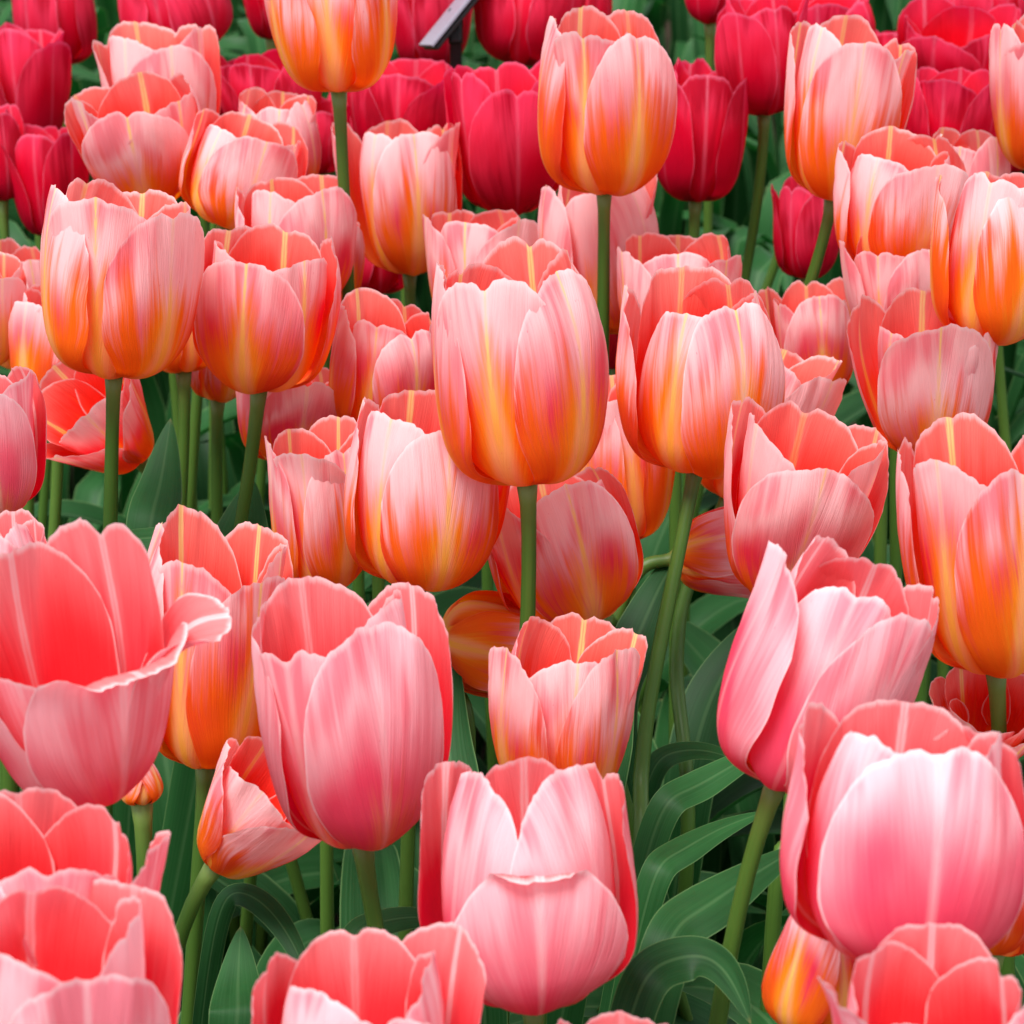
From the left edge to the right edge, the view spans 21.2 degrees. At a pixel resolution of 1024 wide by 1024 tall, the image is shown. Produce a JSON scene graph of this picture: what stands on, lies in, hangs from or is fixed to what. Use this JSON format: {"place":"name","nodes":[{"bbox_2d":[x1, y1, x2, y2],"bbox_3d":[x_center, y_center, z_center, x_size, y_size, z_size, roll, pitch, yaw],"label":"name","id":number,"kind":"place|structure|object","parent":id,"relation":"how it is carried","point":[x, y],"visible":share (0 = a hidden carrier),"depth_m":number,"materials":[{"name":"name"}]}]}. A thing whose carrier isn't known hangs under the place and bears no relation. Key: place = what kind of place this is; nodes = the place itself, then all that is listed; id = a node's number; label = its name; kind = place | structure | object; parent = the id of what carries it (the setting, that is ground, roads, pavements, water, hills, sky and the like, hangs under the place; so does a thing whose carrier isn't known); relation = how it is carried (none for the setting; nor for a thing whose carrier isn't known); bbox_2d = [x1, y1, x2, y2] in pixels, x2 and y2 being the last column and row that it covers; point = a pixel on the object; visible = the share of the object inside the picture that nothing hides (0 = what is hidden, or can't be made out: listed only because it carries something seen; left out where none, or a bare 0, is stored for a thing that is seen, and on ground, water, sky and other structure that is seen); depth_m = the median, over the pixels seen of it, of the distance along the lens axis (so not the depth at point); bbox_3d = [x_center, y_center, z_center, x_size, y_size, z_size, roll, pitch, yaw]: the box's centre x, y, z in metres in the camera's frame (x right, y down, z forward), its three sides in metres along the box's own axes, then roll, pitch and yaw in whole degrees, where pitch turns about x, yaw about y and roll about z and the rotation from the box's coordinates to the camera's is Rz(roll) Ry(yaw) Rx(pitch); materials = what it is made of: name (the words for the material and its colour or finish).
{"place":"outdoors","nodes":[
{"label":"outdoors","id":0,"kind":"place"},
{"bbox_2d":[34,11,1023,924],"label":"ground","id":1,"kind":"structure","parent":0,"point":[668,39],"depth_m":3.91,"materials":[{"name":"soil"}]},
{"bbox_2d":[0,104,23,508],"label":"tulip","id":2,"kind":"object","parent":1,"relation":"on","point":[11,119],"visible":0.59,"depth_m":1.82,"materials":[{"name":"red plant"}]},
{"bbox_2d":[0,253,26,792],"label":"tulip","id":3,"kind":"object","parent":1,"relation":"on","point":[13,286],"visible":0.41,"depth_m":1.50,"materials":[{"name":"pink plant"}]},
{"bbox_2d":[0,238,39,516],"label":"tulip","id":4,"kind":"object","parent":1,"relation":"on","point":[28,257],"visible":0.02,"depth_m":1.65,"materials":[{"name":"pink plant"}]},
{"bbox_2d":[0,366,46,790],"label":"tulip","id":5,"kind":"object","parent":1,"relation":"on","point":[23,432],"visible":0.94,"depth_m":1.24,"materials":[{"name":"pink plant"}]},
{"bbox_2d":[0,508,46,792],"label":"tulip","id":6,"kind":"object","parent":1,"relation":"on","point":[20,528],"visible":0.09,"depth_m":1.09,"materials":[{"name":"pink plant"}]},
{"bbox_2d":[8,284,63,541],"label":"tulip","id":7,"kind":"object","parent":1,"relation":"on","point":[30,346],"visible":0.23,"depth_m":1.47,"materials":[{"name":"pink plant"}]},
{"bbox_2d":[0,124,88,537],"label":"tulip","id":8,"kind":"object","parent":1,"relation":"on","point":[47,157],"visible":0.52,"depth_m":1.82,"materials":[{"name":"red plant"}]},
{"bbox_2d":[11,0,96,126],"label":"tulip","id":9,"kind":"object","parent":1,"relation":"on","point":[75,21],"visible":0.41,"depth_m":2.07,"materials":[{"name":"red plant"}]},
{"bbox_2d":[0,787,170,965],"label":"tulip","id":10,"kind":"object","parent":1,"relation":"on","point":[49,837],"visible":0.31,"depth_m":0.90,"materials":[{"name":"pink plant"}]},
{"bbox_2d":[0,878,181,1023],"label":"tulip","id":11,"kind":"object","parent":1,"relation":"on","point":[95,964],"visible":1,"depth_m":0.84,"materials":[{"name":"pink plant"}]},
{"bbox_2d":[0,518,231,806],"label":"tulip","id":12,"kind":"object","parent":1,"relation":"on","point":[94,644],"visible":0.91,"depth_m":0.95,"materials":[{"name":"pink plant"}]},
{"bbox_2d":[0,22,237,525],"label":"tulip","id":13,"kind":"object","parent":1,"relation":"on","point":[35,75],"visible":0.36,"depth_m":1.96,"materials":[{"name":"red plant"}]},
{"bbox_2d":[34,0,232,525],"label":"tulip","id":14,"kind":"object","parent":1,"relation":"on","point":[176,15],"visible":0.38,"depth_m":1.92,"materials":[{"name":"red plant"}]},
{"bbox_2d":[122,763,162,875],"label":"tulip","id":15,"kind":"object","parent":1,"relation":"on","point":[142,796],"visible":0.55,"depth_m":1.10,"materials":[{"name":"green plant"}]},
{"bbox_2d":[92,21,220,511],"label":"tulip","id":16,"kind":"object","parent":1,"relation":"on","point":[190,53],"visible":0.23,"depth_m":1.72,"materials":[{"name":"pink plant"}]},
{"bbox_2d":[163,333,206,506],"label":"tulip","id":17,"kind":"object","parent":1,"relation":"on","point":[185,363],"visible":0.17,"depth_m":1.52,"materials":[{"name":"green plant"}]},
{"bbox_2d":[20,174,356,955],"bbox_3d":[-0.169,0.108,1.669,0.434,0.665,0.160,-14,28,-29],"label":"tulip","id":18,"kind":"object","parent":1,"relation":"on","point":[318,208],"visible":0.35,"depth_m":1.50,"materials":[{"name":"pink plant"}]},
{"bbox_2d":[40,177,339,928],"bbox_3d":[-0.200,0.157,1.470,0.340,0.737,0.201,0,24,0],"label":"tulip","id":19,"kind":"object","parent":1,"relation":"on","point":[121,275],"visible":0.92,"depth_m":1.26,"materials":[{"name":"pink plant"}]},
{"bbox_2d":[40,361,342,975],"bbox_3d":[-0.132,0.190,1.554,0.179,0.611,0.267,17,29,33],"label":"tulip","id":20,"kind":"object","parent":1,"relation":"on","point":[75,402],"visible":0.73,"depth_m":1.43,"materials":[{"name":"red plant"}]},
{"bbox_2d":[64,71,371,893],"bbox_3d":[-0.225,0.052,1.765,0.422,0.689,0.127,-6,25,-14],"label":"tulip","id":21,"kind":"object","parent":1,"relation":"on","point":[130,133],"visible":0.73,"depth_m":1.60,"materials":[{"name":"pink plant"}]},
{"bbox_2d":[147,504,292,1023],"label":"tulip","id":22,"kind":"object","parent":1,"relation":"on","point":[242,571],"visible":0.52,"depth_m":1.13,"materials":[{"name":"orange plant"}]},
{"bbox_2d":[208,55,234,518],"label":"tulip","id":23,"kind":"object","parent":1,"relation":"on","point":[225,65],"visible":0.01,"depth_m":1.97,"materials":[{"name":"green plant"}]},
{"bbox_2d":[190,0,275,515],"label":"tulip","id":24,"kind":"object","parent":1,"relation":"on","point":[256,14],"visible":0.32,"depth_m":2.24,"materials":[{"name":"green plant"}]},
{"bbox_2d":[179,108,307,509],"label":"tulip","id":25,"kind":"object","parent":1,"relation":"on","point":[243,152],"visible":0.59,"depth_m":1.57,"materials":[{"name":"pink plant"}]},
{"bbox_2d":[152,367,337,1014],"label":"tulip","id":26,"kind":"object","parent":1,"relation":"on","point":[308,405],"visible":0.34,"depth_m":1.40,"materials":[{"name":"pink plant"}]},
{"bbox_2d":[175,736,321,1023],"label":"tulip","id":27,"kind":"object","parent":1,"relation":"on","point":[246,829],"visible":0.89,"depth_m":1.12,"materials":[{"name":"pink plant"}]},
{"bbox_2d":[159,223,340,975],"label":"tulip","id":28,"kind":"object","parent":1,"relation":"on","point":[267,312],"visible":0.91,"depth_m":1.34,"materials":[{"name":"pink plant"}]},
{"bbox_2d":[220,49,371,593],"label":"tulip","id":29,"kind":"object","parent":1,"relation":"on","point":[266,71],"visible":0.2,"depth_m":1.82,"materials":[{"name":"red plant"}]},
{"bbox_2d":[238,87,371,606],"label":"tulip","id":30,"kind":"object","parent":1,"relation":"on","point":[295,110],"visible":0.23,"depth_m":1.70,"materials":[{"name":"pink plant"}]},
{"bbox_2d":[255,222,364,926],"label":"tulip","id":31,"kind":"object","parent":1,"relation":"on","point":[313,894],"visible":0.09,"depth_m":1.60,"materials":[{"name":"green plant"}]},
{"bbox_2d":[211,288,434,937],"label":"tulip","id":32,"kind":"object","parent":1,"relation":"on","point":[381,349],"visible":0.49,"depth_m":1.39,"materials":[{"name":"pink plant"}]},
{"bbox_2d":[264,0,397,601],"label":"tulip","id":33,"kind":"object","parent":1,"relation":"on","point":[338,50],"visible":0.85,"depth_m":1.47,"materials":[{"name":"orange plant"}]},
{"bbox_2d":[316,97,349,174],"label":"tulip","id":34,"kind":"object","parent":1,"relation":"on","point":[324,117],"visible":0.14,"depth_m":1.84,"materials":[{"name":"red plant"}]},
{"bbox_2d":[191,367,479,944],"bbox_3d":[-0.168,0.138,1.712,0.416,0.575,0.148,-6,25,-13],"label":"tulip","id":35,"kind":"object","parent":1,"relation":"on","point":[206,383],"visible":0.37,"depth_m":1.57,"materials":[{"name":"green plant"}]},
{"bbox_2d":[327,92,354,131],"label":"tulip","id":36,"kind":"object","parent":1,"relation":"on","point":[351,124],"visible":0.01,"depth_m":1.89,"materials":[{"name":"pink plant"}]},
{"bbox_2d":[223,0,472,512],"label":"tulip","id":37,"kind":"object","parent":1,"relation":"on","point":[417,20],"visible":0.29,"depth_m":1.99,"materials":[{"name":"red plant"}]},
{"bbox_2d":[251,576,452,934],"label":"tulip","id":38,"kind":"object","parent":1,"relation":"on","point":[354,696],"visible":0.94,"depth_m":1.01,"materials":[{"name":"pink plant"}]},
{"bbox_2d":[251,922,485,1023],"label":"tulip","id":39,"kind":"object","parent":1,"relation":"on","point":[433,974],"visible":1,"depth_m":0.87,"materials":[{"name":"pink plant"}]},
{"bbox_2d":[236,415,512,1013],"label":"tulip","id":40,"kind":"object","parent":1,"relation":"on","point":[307,469],"visible":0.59,"depth_m":1.27,"materials":[{"name":"pink plant"}]},
{"bbox_2d":[198,0,585,756],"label":"tulip","id":41,"kind":"object","parent":1,"relation":"on","point":[510,30],"visible":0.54,"depth_m":1.91,"materials":[{"name":"red plant"}]},
{"bbox_2d":[331,118,461,919],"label":"tulip","id":42,"kind":"object","parent":1,"relation":"on","point":[404,176],"visible":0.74,"depth_m":1.64,"materials":[{"name":"pink plant"}]},
{"bbox_2d":[361,257,481,590],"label":"tulip","id":43,"kind":"object","parent":1,"relation":"on","point":[381,280],"visible":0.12,"depth_m":1.76,"materials":[{"name":"red plant"}]},
{"bbox_2d":[347,58,496,590],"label":"tulip","id":44,"kind":"object","parent":1,"relation":"on","point":[411,91],"visible":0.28,"depth_m":1.81,"materials":[{"name":"red plant"}]},
{"bbox_2d":[340,389,509,941],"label":"tulip","id":45,"kind":"object","parent":1,"relation":"on","point":[423,511],"visible":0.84,"depth_m":1.18,"materials":[{"name":"pink plant"}]},
{"bbox_2d":[419,0,477,208],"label":"plant label","id":46,"kind":"object","parent":1,"relation":"on","point":[448,25],"visible":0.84,"depth_m":1.92,"materials":[{"name":"white plastic"}]},
{"bbox_2d":[443,590,519,755],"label":"tulip","id":47,"kind":"object","parent":1,"relation":"on","point":[480,624],"visible":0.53,"depth_m":1.25,"materials":[{"name":"orange plant"}]},
{"bbox_2d":[443,59,558,215],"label":"tulip","id":48,"kind":"object","parent":1,"relation":"on","point":[493,112],"visible":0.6,"depth_m":1.65,"materials":[{"name":"red plant"}]},
{"bbox_2d":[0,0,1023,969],"bbox_3d":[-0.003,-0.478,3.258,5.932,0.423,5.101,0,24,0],"label":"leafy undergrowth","id":49,"kind":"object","parent":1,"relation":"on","point":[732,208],"visible":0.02,"depth_m":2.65,"materials":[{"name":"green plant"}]},
{"bbox_2d":[431,236,633,1023],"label":"tulip","id":50,"kind":"object","parent":1,"relation":"on","point":[520,361],"visible":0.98,"depth_m":1.13,"materials":[{"name":"pink plant"}]},
{"bbox_2d":[422,209,662,771],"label":"tulip","id":51,"kind":"object","parent":1,"relation":"on","point":[461,240],"visible":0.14,"depth_m":1.53,"materials":[{"name":"pink plant"}]},
{"bbox_2d":[419,375,674,821],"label":"tulip","id":52,"kind":"object","parent":1,"relation":"on","point":[647,487],"visible":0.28,"depth_m":1.39,"materials":[{"name":"orange plant"}]},
{"bbox_2d":[310,265,785,1023],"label":"tulip","id":53,"kind":"object","parent":1,"relation":"on","point":[698,353],"visible":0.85,"depth_m":1.27,"materials":[{"name":"pink plant"}]},
{"bbox_2d":[232,15,916,917],"bbox_3d":[0.026,0.089,1.616,0.267,0.746,0.356,18,30,34],"label":"tulip","id":54,"kind":"object","parent":1,"relation":"on","point":[850,79],"visible":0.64,"depth_m":1.51,"materials":[{"name":"pink plant"}]},
{"bbox_2d":[585,0,611,15],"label":"tulip","id":55,"kind":"object","parent":1,"relation":"on","point":[604,6],"visible":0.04,"depth_m":2.07,"materials":[{"name":"red plant"}]},
{"bbox_2d":[418,756,779,1023],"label":"tulip","id":56,"kind":"object","parent":1,"relation":"on","point":[527,879],"visible":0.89,"depth_m":0.95,"materials":[{"name":"pink plant"}]},
{"bbox_2d":[448,612,755,1023],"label":"tulip","id":57,"kind":"object","parent":1,"relation":"on","point":[562,690],"visible":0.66,"depth_m":1.14,"materials":[{"name":"pink plant"}]},
{"bbox_2d":[488,467,736,1023],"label":"tulip","id":58,"kind":"object","parent":1,"relation":"on","point":[589,558],"visible":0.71,"depth_m":1.25,"materials":[{"name":"pink plant"}]},
{"bbox_2d":[558,1011,666,1023],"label":"tulip","id":59,"kind":"object","parent":1,"relation":"on","point":[618,1017],"visible":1,"depth_m":0.86,"materials":[{"name":"pink plant"}]},
{"bbox_2d":[466,175,782,838],"bbox_3d":[0.072,0.111,1.681,0.435,0.650,0.076,20,31,37],"label":"tulip","id":60,"kind":"object","parent":1,"relation":"on","point":[568,220],"visible":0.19,"depth_m":1.56,"materials":[{"name":"pink plant"}]},
{"bbox_2d":[609,334,642,714],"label":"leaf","id":61,"kind":"object","parent":1,"relation":"on","point":[613,339],"visible":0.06,"depth_m":1.64,"materials":[{"name":"green plant"}]},
{"bbox_2d":[537,5,763,822],"bbox_3d":[0.112,0.098,1.578,0.222,0.758,0.290,21,32,39],"label":"tulip","id":62,"kind":"object","parent":1,"relation":"on","point":[607,102],"visible":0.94,"depth_m":1.46,"materials":[{"name":"orange plant"}]},
{"bbox_2d":[617,232,741,944],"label":"tulip","id":63,"kind":"object","parent":1,"relation":"on","point":[643,258],"visible":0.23,"depth_m":1.52,"materials":[{"name":"pink plant"}]},
{"bbox_2d":[603,506,789,965],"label":"tulip","id":64,"kind":"object","parent":1,"relation":"on","point":[706,568],"visible":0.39,"depth_m":1.35,"materials":[{"name":"pink plant"}]},
{"bbox_2d":[657,57,748,676],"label":"tulip","id":65,"kind":"object","parent":1,"relation":"on","point":[703,161],"visible":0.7,"depth_m":1.73,"materials":[{"name":"red plant"}]},
{"bbox_2d":[636,0,808,698],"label":"tulip","id":66,"kind":"object","parent":1,"relation":"on","point":[752,41],"visible":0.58,"depth_m":1.74,"materials":[{"name":"red plant"}]},
{"bbox_2d":[662,348,846,967],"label":"tulip","id":67,"kind":"object","parent":1,"relation":"on","point":[810,385],"visible":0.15,"depth_m":1.40,"materials":[{"name":"green plant"}]},
{"bbox_2d":[659,277,852,928],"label":"tulip","id":68,"kind":"object","parent":1,"relation":"on","point":[810,319],"visible":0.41,"depth_m":1.52,"materials":[{"name":"pink plant"}]},
{"bbox_2d":[699,0,874,512],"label":"tulip","id":69,"kind":"object","parent":1,"relation":"on","point":[820,12],"visible":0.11,"depth_m":1.84,"materials":[{"name":"red plant"}]},
{"bbox_2d":[685,0,902,635],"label":"tulip","id":70,"kind":"object","parent":1,"relation":"on","point":[851,409],"visible":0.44,"depth_m":1.97,"materials":[{"name":"red plant"}]},
{"bbox_2d":[583,171,1023,1023],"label":"tulip","id":71,"kind":"object","parent":1,"relation":"on","point":[977,271],"visible":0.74,"depth_m":1.30,"materials":[{"name":"orange plant"}]},
{"bbox_2d":[724,397,888,1012],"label":"tulip","id":72,"kind":"object","parent":1,"relation":"on","point":[797,480],"visible":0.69,"depth_m":1.18,"materials":[{"name":"pink plant"}]},
{"bbox_2d":[761,915,855,1023],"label":"tulip","id":73,"kind":"object","parent":1,"relation":"on","point":[799,963],"visible":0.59,"depth_m":0.96,"materials":[{"name":"orange plant"}]},
{"bbox_2d":[700,234,930,911],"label":"tulip","id":74,"kind":"object","parent":1,"relation":"on","point":[884,279],"visible":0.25,"depth_m":1.43,"materials":[{"name":"pink plant"}]},
{"bbox_2d":[708,535,938,1023],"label":"tulip","id":75,"kind":"object","parent":1,"relation":"on","point":[833,628],"visible":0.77,"depth_m":0.99,"materials":[{"name":"pink plant"}]},
{"bbox_2d":[771,176,905,587],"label":"tulip","id":76,"kind":"object","parent":1,"relation":"on","point":[797,213],"visible":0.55,"depth_m":1.73,"materials":[{"name":"red plant"}]},
{"bbox_2d":[684,126,1023,979],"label":"tulip","id":77,"kind":"object","parent":1,"relation":"on","point":[884,180],"visible":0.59,"depth_m":1.45,"materials":[{"name":"pink plant"}]},
{"bbox_2d":[872,29,897,541],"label":"tulip","id":78,"kind":"object","parent":1,"relation":"on","point":[884,38],"depth_m":1.95,"materials":[{"name":"red plant"}]},
{"bbox_2d":[780,699,1023,959],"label":"tulip","id":79,"kind":"object","parent":1,"relation":"on","point":[897,813],"visible":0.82,"depth_m":0.86,"materials":[{"name":"pink plant"}]},
{"bbox_2d":[817,922,1023,1023],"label":"tulip","id":80,"kind":"object","parent":1,"relation":"on","point":[934,973],"visible":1,"depth_m":0.83,"materials":[{"name":"pink plant"}]},
{"bbox_2d":[847,287,997,702],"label":"tulip","id":81,"kind":"object","parent":1,"relation":"on","point":[919,367],"visible":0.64,"depth_m":1.32,"materials":[{"name":"pink plant"}]},
{"bbox_2d":[859,0,1020,563],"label":"tulip","id":82,"kind":"object","parent":1,"relation":"on","point":[939,36],"visible":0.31,"depth_m":1.85,"materials":[{"name":"red plant"}]},
{"bbox_2d":[905,66,994,704],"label":"tulip","id":83,"kind":"object","parent":1,"relation":"on","point":[958,100],"visible":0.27,"depth_m":1.71,"materials":[{"name":"red plant"}]},
{"bbox_2d":[896,412,1023,1009],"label":"tulip","id":84,"kind":"object","parent":1,"relation":"on","point":[960,498],"visible":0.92,"depth_m":1.09,"materials":[{"name":"orange plant"}]},
{"bbox_2d":[905,0,1023,585],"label":"tulip","id":85,"kind":"object","parent":1,"relation":"on","point":[986,5],"visible":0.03,"depth_m":1.98,"materials":[{"name":"red plant"}]},
{"bbox_2d":[929,132,1021,700],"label":"tulip","id":86,"kind":"object","parent":1,"relation":"on","point":[1003,417],"visible":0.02,"depth_m":1.86,"materials":[{"name":"green plant"}]},
{"bbox_2d":[929,667,1023,758],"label":"tulip","id":87,"kind":"object","parent":1,"relation":"on","point":[961,696],"visible":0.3,"depth_m":1.15,"materials":[{"name":"red plant"}]},
{"bbox_2d":[933,127,1023,766],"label":"tulip","id":88,"kind":"object","parent":1,"relation":"on","point":[978,150],"visible":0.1,"depth_m":1.57,"materials":[{"name":"pink plant"}]},
{"bbox_2d":[988,900,1023,972],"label":"tulip","id":89,"kind":"object","parent":1,"relation":"on","point":[1010,943],"visible":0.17,"depth_m":1.02,"materials":[{"name":"orange plant"}]},
{"bbox_2d":[989,15,1023,169],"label":"tulip","id":90,"kind":"object","parent":1,"relation":"on","point":[1006,65],"visible":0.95,"depth_m":1.52,"materials":[{"name":"pink plant"}]}
]}

